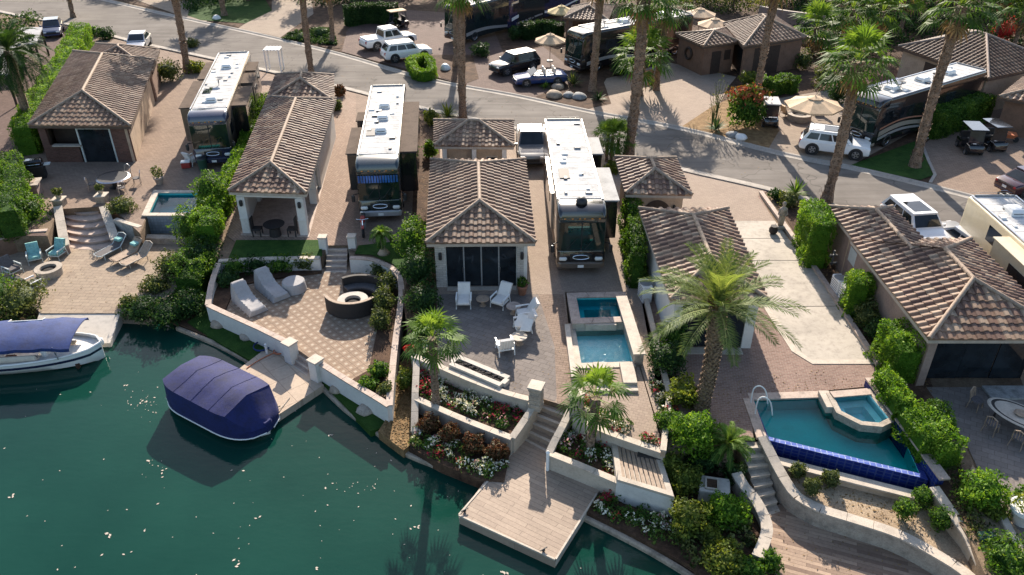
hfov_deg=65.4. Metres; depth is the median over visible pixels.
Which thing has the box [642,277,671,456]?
retaining wall
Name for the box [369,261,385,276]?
shrub
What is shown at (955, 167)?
driveway
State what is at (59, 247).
patio chair
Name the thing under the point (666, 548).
flower terrace
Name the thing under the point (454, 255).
glass door
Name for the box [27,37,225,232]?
lot paving
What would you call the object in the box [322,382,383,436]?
bank lawn
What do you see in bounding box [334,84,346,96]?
shrub
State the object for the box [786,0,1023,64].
undergrowth
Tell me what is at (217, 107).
motorhome
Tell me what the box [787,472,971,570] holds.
bare terrace
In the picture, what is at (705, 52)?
casita
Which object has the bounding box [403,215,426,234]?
shrub
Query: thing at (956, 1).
fan palm
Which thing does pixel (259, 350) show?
garden hose
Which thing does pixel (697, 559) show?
ground cover
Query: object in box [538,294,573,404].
blush walk
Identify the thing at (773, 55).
garage door
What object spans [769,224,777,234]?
urn
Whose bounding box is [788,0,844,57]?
fan palm
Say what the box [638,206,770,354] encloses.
garage casita
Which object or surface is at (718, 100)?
ocotillo
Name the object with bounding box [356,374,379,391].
shrub
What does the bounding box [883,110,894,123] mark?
side window
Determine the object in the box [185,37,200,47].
shrub
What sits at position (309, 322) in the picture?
dotted patio
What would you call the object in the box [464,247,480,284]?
glass door
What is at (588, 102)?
bed
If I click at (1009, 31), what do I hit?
flowering bush
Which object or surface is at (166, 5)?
driveway
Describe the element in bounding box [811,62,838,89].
shrub
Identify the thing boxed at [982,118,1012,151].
golf cart
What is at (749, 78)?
shrub
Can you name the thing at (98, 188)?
potted plant
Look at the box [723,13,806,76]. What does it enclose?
casita
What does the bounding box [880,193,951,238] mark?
suv
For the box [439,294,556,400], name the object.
grey patio
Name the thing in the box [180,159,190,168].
cooler
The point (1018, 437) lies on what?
patio chair
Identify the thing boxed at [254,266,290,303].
covered lounger
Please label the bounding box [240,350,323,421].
dock slab
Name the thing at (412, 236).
shrub
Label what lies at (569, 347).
garden wall
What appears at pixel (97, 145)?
sliding door
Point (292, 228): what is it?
dining chair
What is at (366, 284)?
curved sofa
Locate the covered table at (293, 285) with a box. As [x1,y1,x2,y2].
[282,275,306,295]
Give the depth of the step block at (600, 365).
35.52 m
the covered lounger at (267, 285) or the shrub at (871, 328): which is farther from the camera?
the covered lounger at (267, 285)
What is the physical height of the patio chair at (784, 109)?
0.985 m
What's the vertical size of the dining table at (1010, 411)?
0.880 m
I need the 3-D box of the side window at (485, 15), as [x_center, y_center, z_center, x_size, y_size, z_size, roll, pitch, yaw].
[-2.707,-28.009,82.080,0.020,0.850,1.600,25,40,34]
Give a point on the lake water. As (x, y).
(85, 423)
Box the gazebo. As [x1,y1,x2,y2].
[563,2,614,44]
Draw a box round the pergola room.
[90,42,161,101]
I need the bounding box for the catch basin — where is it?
[778,457,926,505]
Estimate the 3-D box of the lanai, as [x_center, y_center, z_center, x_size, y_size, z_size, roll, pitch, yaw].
[-14.796,-8.871,52.323,5.262,3.863,17.326,-3,32,-4]
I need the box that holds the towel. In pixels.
[514,313,533,331]
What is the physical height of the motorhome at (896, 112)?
4.200 m
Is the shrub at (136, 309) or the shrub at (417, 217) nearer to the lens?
the shrub at (136, 309)
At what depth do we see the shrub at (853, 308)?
38.92 m
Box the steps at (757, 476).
[736,442,779,514]
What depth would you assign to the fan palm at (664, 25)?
65.29 m
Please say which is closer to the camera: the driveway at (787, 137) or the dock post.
the dock post
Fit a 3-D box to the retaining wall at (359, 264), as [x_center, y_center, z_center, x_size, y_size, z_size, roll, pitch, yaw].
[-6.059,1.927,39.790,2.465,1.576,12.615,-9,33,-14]
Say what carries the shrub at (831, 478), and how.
on the bare terrace at (944, 542)
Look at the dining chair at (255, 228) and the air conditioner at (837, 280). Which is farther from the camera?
the dining chair at (255, 228)
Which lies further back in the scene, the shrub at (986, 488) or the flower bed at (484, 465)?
the flower bed at (484, 465)
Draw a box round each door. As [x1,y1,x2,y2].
[77,129,116,161]
[446,247,463,285]
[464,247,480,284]
[482,247,497,285]
[499,246,515,284]
[681,304,703,345]
[698,306,708,345]
[710,51,721,73]
[725,307,746,346]
[752,45,780,73]
[842,244,856,279]
[923,62,936,70]
[926,343,967,377]
[955,343,1000,377]
[988,343,1023,377]
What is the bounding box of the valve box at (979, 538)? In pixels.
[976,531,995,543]
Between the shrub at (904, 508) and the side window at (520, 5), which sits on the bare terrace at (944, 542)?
the shrub at (904, 508)
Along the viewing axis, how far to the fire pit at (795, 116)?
62.10 m
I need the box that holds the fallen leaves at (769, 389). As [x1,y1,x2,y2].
[714,370,851,426]
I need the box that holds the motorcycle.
[356,213,367,237]
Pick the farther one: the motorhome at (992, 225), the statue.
the statue
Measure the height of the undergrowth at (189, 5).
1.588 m
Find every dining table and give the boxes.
[96,171,129,189]
[263,219,284,237]
[987,397,1023,427]
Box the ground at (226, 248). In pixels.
[0,0,1022,574]
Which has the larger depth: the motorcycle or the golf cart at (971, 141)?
the golf cart at (971, 141)
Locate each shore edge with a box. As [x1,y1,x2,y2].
[176,326,248,362]
[323,387,432,467]
[584,515,693,574]
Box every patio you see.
[0,233,195,324]
[226,259,387,398]
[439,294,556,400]
[927,387,1023,531]
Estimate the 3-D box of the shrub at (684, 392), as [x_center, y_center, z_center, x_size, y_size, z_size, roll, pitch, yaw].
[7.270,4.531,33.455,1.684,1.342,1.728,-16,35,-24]
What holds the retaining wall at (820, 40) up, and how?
on the yard at (321, 15)
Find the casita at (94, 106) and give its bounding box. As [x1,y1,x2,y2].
[27,49,155,161]
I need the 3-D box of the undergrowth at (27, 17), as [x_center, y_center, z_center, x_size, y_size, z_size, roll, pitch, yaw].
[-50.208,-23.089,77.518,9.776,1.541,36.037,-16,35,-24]
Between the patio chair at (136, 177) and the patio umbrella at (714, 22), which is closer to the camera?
the patio chair at (136, 177)
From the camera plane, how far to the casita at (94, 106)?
55.93 m
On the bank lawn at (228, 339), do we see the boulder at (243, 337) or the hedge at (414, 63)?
the boulder at (243, 337)
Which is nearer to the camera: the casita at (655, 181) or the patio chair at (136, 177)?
the casita at (655, 181)
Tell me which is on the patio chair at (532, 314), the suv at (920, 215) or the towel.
the towel
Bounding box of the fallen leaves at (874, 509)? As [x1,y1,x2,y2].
[789,476,935,536]
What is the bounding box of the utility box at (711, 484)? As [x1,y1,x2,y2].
[698,475,729,501]
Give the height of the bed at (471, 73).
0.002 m
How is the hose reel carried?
on the side yard at (923, 393)
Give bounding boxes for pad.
[0,26,68,235]
[342,10,503,82]
[351,94,421,250]
[466,47,578,99]
[735,221,869,359]
[1020,370,1023,385]
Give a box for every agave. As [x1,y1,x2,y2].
[435,103,458,117]
[540,82,551,89]
[564,70,585,86]
[591,90,607,101]
[706,116,728,132]
[783,177,808,196]
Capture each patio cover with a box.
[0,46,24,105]
[16,27,49,72]
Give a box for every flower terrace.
[410,414,508,487]
[419,373,524,433]
[555,426,613,475]
[587,493,692,568]
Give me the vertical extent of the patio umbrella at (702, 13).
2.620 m
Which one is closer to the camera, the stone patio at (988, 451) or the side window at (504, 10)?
the stone patio at (988, 451)
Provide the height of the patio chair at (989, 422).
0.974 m
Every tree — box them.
[2,30,37,54]
[844,0,864,19]
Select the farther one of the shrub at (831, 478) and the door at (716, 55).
the door at (716, 55)
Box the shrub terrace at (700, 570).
[668,459,769,574]
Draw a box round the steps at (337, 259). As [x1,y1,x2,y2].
[325,248,348,271]
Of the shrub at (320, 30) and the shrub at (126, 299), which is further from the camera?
the shrub at (320, 30)
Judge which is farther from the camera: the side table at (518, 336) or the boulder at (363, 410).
the side table at (518, 336)
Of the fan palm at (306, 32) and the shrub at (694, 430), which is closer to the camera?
the shrub at (694, 430)
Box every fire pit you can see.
[34,261,63,280]
[337,291,367,301]
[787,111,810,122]
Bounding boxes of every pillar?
[50,196,67,206]
[93,192,109,202]
[280,337,298,364]
[306,354,323,382]
[317,234,327,253]
[346,233,356,257]
[527,379,545,412]
[568,387,586,418]
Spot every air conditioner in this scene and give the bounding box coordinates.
[637,279,652,302]
[830,274,845,295]
[838,282,845,299]
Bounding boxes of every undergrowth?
[0,8,42,78]
[180,0,363,11]
[668,0,791,13]
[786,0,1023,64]
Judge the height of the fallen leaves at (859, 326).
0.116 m
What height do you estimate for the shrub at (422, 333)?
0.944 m
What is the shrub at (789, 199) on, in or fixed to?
on the side yard at (923, 393)
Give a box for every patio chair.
[0,254,23,277]
[15,275,44,288]
[25,241,43,265]
[45,237,68,260]
[84,177,95,191]
[116,181,127,195]
[124,163,132,178]
[132,170,141,185]
[181,152,195,166]
[455,282,471,308]
[490,280,512,310]
[495,335,514,357]
[513,309,537,333]
[515,297,539,321]
[779,104,791,117]
[966,386,983,412]
[980,416,999,437]
[1007,430,1023,451]
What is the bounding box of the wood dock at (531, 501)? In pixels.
[459,441,599,567]
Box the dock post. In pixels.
[546,451,549,470]
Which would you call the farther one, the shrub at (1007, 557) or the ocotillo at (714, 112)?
the ocotillo at (714, 112)
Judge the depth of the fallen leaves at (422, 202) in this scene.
51.58 m
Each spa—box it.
[141,190,198,244]
[567,292,625,335]
[817,388,893,443]
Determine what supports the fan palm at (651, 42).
on the driveway at (682, 98)
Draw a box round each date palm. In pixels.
[0,19,58,111]
[637,237,810,415]
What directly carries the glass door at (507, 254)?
in the casita at (480, 228)
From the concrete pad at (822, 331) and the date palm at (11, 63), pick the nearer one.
the concrete pad at (822, 331)
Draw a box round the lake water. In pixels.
[0,321,680,574]
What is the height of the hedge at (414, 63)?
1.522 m
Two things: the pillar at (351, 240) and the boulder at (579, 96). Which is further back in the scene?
the boulder at (579, 96)
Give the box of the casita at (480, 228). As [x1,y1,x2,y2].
[425,157,536,290]
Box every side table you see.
[476,295,488,306]
[506,302,520,314]
[511,331,526,345]
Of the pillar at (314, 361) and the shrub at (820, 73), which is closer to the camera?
the pillar at (314, 361)
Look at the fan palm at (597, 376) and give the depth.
30.53 m
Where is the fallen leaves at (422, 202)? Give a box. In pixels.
[407,113,435,355]
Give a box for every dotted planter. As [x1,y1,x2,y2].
[212,270,321,309]
[352,286,397,391]
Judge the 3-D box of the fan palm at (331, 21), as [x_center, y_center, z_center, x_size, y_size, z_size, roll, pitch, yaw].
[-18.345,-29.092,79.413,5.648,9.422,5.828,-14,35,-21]
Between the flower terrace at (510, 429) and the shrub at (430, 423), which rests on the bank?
the flower terrace at (510, 429)
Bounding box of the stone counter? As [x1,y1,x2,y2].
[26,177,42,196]
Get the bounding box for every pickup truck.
[358,24,416,50]
[515,124,543,164]
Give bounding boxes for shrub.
[0,271,22,319]
[0,274,55,320]
[0,312,36,320]
[20,189,54,225]
[88,25,99,36]
[93,26,114,39]
[104,195,138,214]
[114,293,156,323]
[116,293,139,309]
[137,270,171,294]
[139,290,189,330]
[150,247,188,282]
[157,57,184,83]
[165,199,207,250]
[170,286,206,319]
[183,232,222,265]
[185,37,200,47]
[186,60,204,73]
[187,169,230,201]
[216,267,244,287]
[219,254,249,273]
[244,253,271,274]
[265,252,294,272]
[291,252,312,269]
[295,31,309,39]
[312,26,328,35]
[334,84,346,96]
[334,99,342,110]
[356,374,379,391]
[366,359,390,378]
[368,304,391,330]
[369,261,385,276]
[371,284,396,310]
[374,269,397,292]
[376,379,391,395]
[391,212,431,256]
[393,241,437,287]
[395,277,443,314]
[395,365,412,390]
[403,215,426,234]
[410,321,435,338]
[415,411,441,433]
[421,139,438,158]
[423,108,440,126]
[437,421,462,443]
[462,430,485,455]
[469,41,489,57]
[482,438,510,462]
[507,25,523,40]
[603,160,617,174]
[609,57,633,75]
[646,338,688,379]
[652,407,683,438]
[656,317,691,348]
[663,371,699,409]
[663,445,683,475]
[667,409,722,463]
[667,462,704,497]
[667,495,712,541]
[683,446,726,476]
[698,522,722,548]
[698,536,744,574]
[702,489,754,532]
[719,460,747,486]
[734,554,768,574]
[737,70,756,85]
[754,74,772,93]
[758,546,784,574]
[767,187,783,200]
[777,189,800,208]
[788,460,808,478]
[792,47,813,69]
[802,476,822,496]
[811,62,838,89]
[820,468,840,489]
[826,77,846,103]
[839,299,870,319]
[853,296,879,328]
[863,316,891,341]
[892,496,921,521]
[911,484,934,510]
[927,504,954,532]
[950,466,1014,513]
[977,528,1023,574]
[983,502,1012,521]
[1012,483,1023,496]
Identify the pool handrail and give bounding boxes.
[750,385,772,416]
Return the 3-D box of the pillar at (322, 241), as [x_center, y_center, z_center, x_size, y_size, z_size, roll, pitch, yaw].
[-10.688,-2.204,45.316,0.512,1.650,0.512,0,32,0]
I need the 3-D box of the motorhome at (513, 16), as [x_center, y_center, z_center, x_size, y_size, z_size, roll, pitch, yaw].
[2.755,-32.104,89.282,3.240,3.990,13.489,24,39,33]
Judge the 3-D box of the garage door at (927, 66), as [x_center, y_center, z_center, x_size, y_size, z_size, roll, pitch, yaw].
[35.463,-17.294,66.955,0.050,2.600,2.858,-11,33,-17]
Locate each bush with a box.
[186,186,232,244]
[991,15,1016,39]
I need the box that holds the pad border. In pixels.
[764,306,873,363]
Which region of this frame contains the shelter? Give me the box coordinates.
[262,46,284,71]
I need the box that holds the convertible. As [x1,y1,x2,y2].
[512,65,567,87]
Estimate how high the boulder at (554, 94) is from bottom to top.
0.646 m
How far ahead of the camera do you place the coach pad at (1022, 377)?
35.23 m
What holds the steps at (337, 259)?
on the dotted patio at (309, 322)
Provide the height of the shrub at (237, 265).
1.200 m
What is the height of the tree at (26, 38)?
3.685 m
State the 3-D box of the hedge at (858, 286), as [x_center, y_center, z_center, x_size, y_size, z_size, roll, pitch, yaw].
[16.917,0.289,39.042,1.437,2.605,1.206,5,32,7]
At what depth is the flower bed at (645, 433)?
32.25 m
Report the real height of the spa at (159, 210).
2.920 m
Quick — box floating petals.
[3,385,507,574]
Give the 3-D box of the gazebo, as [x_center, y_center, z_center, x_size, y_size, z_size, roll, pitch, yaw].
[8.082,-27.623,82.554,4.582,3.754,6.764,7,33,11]
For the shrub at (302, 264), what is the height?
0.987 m
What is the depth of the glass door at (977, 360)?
34.66 m
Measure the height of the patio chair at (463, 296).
0.985 m
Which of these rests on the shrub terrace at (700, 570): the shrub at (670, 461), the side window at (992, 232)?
the shrub at (670, 461)
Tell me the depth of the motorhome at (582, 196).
43.41 m
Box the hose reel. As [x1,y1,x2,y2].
[828,250,837,264]
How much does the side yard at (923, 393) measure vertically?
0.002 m
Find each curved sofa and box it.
[324,295,374,318]
[341,274,388,296]
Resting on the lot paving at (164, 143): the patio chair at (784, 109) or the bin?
the bin
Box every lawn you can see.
[188,0,271,22]
[188,308,270,360]
[229,240,321,257]
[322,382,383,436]
[355,241,408,273]
[852,141,932,179]
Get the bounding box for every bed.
[284,23,345,47]
[408,424,509,479]
[412,330,437,356]
[415,369,522,429]
[431,55,478,82]
[536,78,610,108]
[557,420,613,474]
[581,392,668,448]
[592,489,679,544]
[649,378,683,436]
[683,99,779,147]
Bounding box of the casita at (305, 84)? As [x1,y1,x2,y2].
[265,71,334,100]
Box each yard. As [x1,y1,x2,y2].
[120,0,1023,182]
[773,198,976,533]
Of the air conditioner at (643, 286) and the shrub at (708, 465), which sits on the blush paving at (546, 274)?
the air conditioner at (643, 286)
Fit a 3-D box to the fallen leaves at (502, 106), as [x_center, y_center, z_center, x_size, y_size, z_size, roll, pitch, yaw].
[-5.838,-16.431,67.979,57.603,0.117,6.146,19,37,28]
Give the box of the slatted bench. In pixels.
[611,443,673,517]
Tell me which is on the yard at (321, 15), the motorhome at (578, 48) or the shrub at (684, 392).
the motorhome at (578, 48)
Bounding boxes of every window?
[230,118,233,133]
[468,14,474,23]
[480,10,490,20]
[499,5,508,15]
[513,3,517,11]
[518,2,523,10]
[605,38,619,49]
[724,49,730,59]
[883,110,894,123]
[899,104,914,118]
[945,91,955,102]
[985,225,1001,244]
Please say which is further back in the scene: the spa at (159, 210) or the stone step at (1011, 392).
the spa at (159, 210)
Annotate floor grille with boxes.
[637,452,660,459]
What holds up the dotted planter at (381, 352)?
on the dotted patio at (309, 322)
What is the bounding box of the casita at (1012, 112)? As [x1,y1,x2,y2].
[998,75,1023,137]
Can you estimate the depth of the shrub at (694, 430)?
30.97 m
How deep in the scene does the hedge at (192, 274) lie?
43.17 m
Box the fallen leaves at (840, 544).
[775,511,914,574]
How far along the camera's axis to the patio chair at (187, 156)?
54.85 m
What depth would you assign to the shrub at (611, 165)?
53.86 m
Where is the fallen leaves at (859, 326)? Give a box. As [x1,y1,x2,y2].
[792,210,931,390]
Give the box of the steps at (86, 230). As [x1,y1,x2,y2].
[65,211,111,249]
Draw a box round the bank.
[1,293,778,574]
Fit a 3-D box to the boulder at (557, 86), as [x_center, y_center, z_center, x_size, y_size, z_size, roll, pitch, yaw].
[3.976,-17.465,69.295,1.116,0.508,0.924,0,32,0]
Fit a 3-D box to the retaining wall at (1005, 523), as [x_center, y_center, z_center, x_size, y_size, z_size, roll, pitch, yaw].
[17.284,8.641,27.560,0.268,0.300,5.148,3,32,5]
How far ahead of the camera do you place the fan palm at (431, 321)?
32.56 m
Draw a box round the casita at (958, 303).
[828,204,1023,385]
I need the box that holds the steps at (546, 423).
[525,404,565,450]
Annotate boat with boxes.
[0,317,104,374]
[163,356,289,439]
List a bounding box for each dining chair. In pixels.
[249,215,263,236]
[287,215,297,236]
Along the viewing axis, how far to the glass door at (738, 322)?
36.53 m
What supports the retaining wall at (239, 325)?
on the bank
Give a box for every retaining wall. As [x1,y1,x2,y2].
[0,228,47,256]
[53,205,70,253]
[99,205,117,242]
[113,218,141,239]
[205,263,221,319]
[206,304,285,355]
[218,256,321,272]
[319,362,390,421]
[349,256,404,420]
[411,354,528,411]
[411,359,419,435]
[415,397,511,452]
[509,408,537,452]
[546,408,572,453]
[549,452,616,495]
[572,416,666,462]
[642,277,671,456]
[730,471,772,561]
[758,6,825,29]
[758,435,974,574]
[759,191,880,366]
[802,36,833,48]
[926,486,975,565]
[997,505,1022,548]
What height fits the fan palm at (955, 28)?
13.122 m
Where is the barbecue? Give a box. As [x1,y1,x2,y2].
[24,157,49,178]
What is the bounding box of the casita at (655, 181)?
[614,155,693,230]
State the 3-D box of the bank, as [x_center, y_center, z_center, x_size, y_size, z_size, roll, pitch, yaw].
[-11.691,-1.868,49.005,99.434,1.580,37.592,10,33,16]
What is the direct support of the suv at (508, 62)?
on the pad at (489, 79)
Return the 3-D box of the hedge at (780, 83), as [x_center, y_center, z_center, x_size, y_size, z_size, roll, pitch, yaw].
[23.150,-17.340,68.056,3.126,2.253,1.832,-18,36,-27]
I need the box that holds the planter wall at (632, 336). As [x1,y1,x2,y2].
[616,296,645,364]
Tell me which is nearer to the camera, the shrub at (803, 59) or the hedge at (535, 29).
the shrub at (803, 59)
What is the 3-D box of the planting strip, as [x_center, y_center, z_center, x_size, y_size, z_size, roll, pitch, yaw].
[-5.452,-5.504,50.454,1.916,0.002,34.061,-2,32,-4]
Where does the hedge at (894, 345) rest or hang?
on the side yard at (923, 393)
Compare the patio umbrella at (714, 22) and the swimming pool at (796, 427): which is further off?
the patio umbrella at (714, 22)
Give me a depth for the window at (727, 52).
72.52 m
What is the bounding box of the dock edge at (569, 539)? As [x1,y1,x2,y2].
[458,452,596,565]
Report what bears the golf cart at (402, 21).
on the pad at (426, 28)
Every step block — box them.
[593,362,610,392]
[619,362,638,392]
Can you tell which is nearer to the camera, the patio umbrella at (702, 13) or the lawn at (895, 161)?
the lawn at (895, 161)
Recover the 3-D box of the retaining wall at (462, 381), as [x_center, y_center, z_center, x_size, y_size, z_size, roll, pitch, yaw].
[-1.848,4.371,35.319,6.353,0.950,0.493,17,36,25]
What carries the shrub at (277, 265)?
on the dotted planter at (222, 298)
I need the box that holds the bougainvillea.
[724,82,772,127]
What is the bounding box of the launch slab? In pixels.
[37,312,122,346]
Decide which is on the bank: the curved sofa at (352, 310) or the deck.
the deck
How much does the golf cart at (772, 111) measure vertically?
1.905 m
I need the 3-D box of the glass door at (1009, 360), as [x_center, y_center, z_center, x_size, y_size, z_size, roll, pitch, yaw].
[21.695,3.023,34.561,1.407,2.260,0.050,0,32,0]
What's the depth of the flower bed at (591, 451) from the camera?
32.12 m
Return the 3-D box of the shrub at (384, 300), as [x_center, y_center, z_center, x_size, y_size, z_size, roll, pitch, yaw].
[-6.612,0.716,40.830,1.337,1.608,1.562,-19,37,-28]
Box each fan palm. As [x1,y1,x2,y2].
[66,0,76,17]
[163,0,191,72]
[219,0,227,15]
[290,0,317,71]
[323,0,353,42]
[399,306,470,404]
[424,0,479,66]
[433,0,490,118]
[555,361,633,454]
[580,0,632,91]
[590,119,626,161]
[594,116,631,160]
[600,117,639,154]
[605,0,683,155]
[609,23,675,96]
[648,0,697,90]
[754,0,817,116]
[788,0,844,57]
[813,16,903,203]
[821,0,885,38]
[855,0,914,45]
[887,0,933,34]
[908,0,1004,168]
[949,0,977,21]
[980,0,1023,35]
[992,0,1023,43]
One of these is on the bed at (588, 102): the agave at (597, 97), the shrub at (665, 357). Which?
the agave at (597, 97)
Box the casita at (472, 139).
[433,118,515,159]
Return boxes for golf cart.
[386,8,408,27]
[759,96,781,127]
[955,121,989,154]
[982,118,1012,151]
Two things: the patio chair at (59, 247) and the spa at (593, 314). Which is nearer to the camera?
the spa at (593, 314)
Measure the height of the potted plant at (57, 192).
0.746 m
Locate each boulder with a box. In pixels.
[210,320,222,328]
[212,15,220,19]
[239,333,249,340]
[329,385,339,393]
[356,404,371,415]
[440,63,450,70]
[546,89,562,98]
[551,83,563,89]
[563,91,573,97]
[572,92,586,99]
[725,131,737,137]
[735,133,747,140]
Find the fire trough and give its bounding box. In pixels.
[449,355,509,387]
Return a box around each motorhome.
[178,51,261,163]
[345,84,419,216]
[440,0,544,40]
[507,0,579,28]
[543,117,619,267]
[560,9,693,70]
[837,62,986,146]
[960,190,1023,288]
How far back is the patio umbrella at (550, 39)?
74.67 m
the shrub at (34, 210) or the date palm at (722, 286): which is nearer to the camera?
the date palm at (722, 286)
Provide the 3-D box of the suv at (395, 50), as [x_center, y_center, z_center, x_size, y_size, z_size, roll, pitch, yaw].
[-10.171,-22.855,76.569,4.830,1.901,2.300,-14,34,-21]
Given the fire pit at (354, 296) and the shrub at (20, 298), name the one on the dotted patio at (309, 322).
the fire pit at (354, 296)
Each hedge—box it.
[0,149,33,242]
[6,21,94,155]
[166,233,224,299]
[210,92,267,215]
[342,0,398,26]
[405,52,438,81]
[519,18,564,39]
[616,194,648,288]
[765,72,801,96]
[791,196,837,268]
[836,268,876,317]
[862,317,925,383]
[868,363,917,433]
[891,398,959,466]
[917,91,996,139]
[917,428,970,468]
[919,398,958,431]
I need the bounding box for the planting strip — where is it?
[403,110,440,356]
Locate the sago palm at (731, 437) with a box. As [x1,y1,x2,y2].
[708,421,755,476]
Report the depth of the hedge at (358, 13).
87.66 m
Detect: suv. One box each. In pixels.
[380,38,432,62]
[489,47,540,76]
[798,123,870,160]
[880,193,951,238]
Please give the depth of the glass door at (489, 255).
41.11 m
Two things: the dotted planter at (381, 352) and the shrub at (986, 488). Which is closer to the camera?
the shrub at (986, 488)
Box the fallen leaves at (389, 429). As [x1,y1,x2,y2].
[382,359,411,448]
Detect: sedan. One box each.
[39,16,64,37]
[124,30,151,45]
[941,220,970,238]
[994,165,1023,197]
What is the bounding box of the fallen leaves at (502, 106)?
[269,58,758,174]
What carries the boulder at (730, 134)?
on the bed at (759, 135)
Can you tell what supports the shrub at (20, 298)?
on the bank
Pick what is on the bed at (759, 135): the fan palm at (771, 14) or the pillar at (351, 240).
the fan palm at (771, 14)
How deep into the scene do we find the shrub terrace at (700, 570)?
29.21 m
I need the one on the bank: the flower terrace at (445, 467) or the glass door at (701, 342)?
the flower terrace at (445, 467)
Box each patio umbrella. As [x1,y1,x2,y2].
[535,32,565,61]
[547,4,569,18]
[687,7,715,28]
[698,17,724,28]
[784,95,842,124]
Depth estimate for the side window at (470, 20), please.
80.75 m
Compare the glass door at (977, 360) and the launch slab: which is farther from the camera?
the launch slab
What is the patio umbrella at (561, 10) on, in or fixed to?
on the yard at (321, 15)
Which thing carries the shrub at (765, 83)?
on the yard at (321, 15)
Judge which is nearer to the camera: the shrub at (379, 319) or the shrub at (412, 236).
the shrub at (379, 319)
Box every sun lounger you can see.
[93,232,125,259]
[109,236,142,261]
[119,240,152,268]
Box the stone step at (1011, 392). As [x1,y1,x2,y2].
[981,386,1023,399]
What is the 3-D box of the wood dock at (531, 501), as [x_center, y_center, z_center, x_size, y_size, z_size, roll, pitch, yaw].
[0.938,8.739,31.661,4.538,1.700,5.184,19,37,28]
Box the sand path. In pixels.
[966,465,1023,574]
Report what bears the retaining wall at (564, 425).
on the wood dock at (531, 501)
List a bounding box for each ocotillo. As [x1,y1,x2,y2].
[707,90,722,129]
[712,72,727,117]
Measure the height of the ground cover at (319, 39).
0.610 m
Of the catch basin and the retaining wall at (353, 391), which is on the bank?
the retaining wall at (353, 391)
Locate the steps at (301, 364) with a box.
[292,354,308,375]
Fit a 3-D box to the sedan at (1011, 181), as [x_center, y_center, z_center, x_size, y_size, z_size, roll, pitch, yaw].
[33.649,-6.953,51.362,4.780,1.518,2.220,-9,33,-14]
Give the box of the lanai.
[227,95,336,236]
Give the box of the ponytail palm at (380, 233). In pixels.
[369,224,395,255]
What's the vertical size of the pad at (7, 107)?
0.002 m
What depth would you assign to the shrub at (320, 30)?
83.88 m
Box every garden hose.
[246,350,280,368]
[253,342,268,351]
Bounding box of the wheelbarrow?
[1007,131,1018,142]
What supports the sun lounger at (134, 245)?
on the patio at (93, 296)
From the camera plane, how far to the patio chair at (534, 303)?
38.90 m
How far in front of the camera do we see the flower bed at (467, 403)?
34.39 m
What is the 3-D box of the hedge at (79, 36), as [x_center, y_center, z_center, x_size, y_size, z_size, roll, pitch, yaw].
[-38.724,-17.942,68.314,2.487,2.987,29.972,-9,33,-14]
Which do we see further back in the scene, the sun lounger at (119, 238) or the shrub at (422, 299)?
the sun lounger at (119, 238)
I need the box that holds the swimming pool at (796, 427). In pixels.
[743,377,950,489]
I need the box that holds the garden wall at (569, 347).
[565,324,575,381]
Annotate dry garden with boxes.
[378,358,411,457]
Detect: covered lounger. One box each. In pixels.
[230,279,267,316]
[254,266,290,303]
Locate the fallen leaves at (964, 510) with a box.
[947,473,986,538]
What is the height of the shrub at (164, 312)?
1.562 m
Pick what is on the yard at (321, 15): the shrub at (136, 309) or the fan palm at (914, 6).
the fan palm at (914, 6)
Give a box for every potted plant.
[51,187,62,198]
[94,183,103,193]
[149,165,164,184]
[516,275,529,295]
[1009,492,1023,527]
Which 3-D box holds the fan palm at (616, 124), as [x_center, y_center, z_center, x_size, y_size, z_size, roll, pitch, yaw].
[7.094,-10.250,54.921,3.009,3.374,2.886,-16,35,-24]
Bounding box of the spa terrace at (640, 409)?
[574,365,661,446]
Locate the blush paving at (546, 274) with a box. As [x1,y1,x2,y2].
[436,114,664,436]
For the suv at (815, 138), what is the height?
1.901 m
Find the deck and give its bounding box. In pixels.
[768,504,932,574]
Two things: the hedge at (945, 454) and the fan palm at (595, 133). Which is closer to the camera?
the hedge at (945, 454)
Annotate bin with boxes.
[196,156,207,171]
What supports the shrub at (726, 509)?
on the shrub terrace at (700, 570)
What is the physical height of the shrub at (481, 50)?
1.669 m
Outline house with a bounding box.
[896,29,1023,109]
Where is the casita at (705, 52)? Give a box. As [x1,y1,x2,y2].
[676,26,737,74]
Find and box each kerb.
[0,10,837,204]
[101,0,973,198]
[924,147,936,182]
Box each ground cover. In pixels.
[281,27,337,44]
[676,500,758,574]
[944,461,995,543]
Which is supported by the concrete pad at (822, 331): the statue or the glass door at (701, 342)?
the statue
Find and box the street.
[0,0,967,222]
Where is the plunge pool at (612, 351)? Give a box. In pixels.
[568,323,635,368]
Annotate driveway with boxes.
[138,0,206,21]
[227,72,366,244]
[236,0,312,36]
[590,63,735,125]
[642,172,876,449]
[682,172,774,220]
[763,90,906,164]
[925,108,1023,200]
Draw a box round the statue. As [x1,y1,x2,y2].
[775,202,787,229]
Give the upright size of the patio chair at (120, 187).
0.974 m

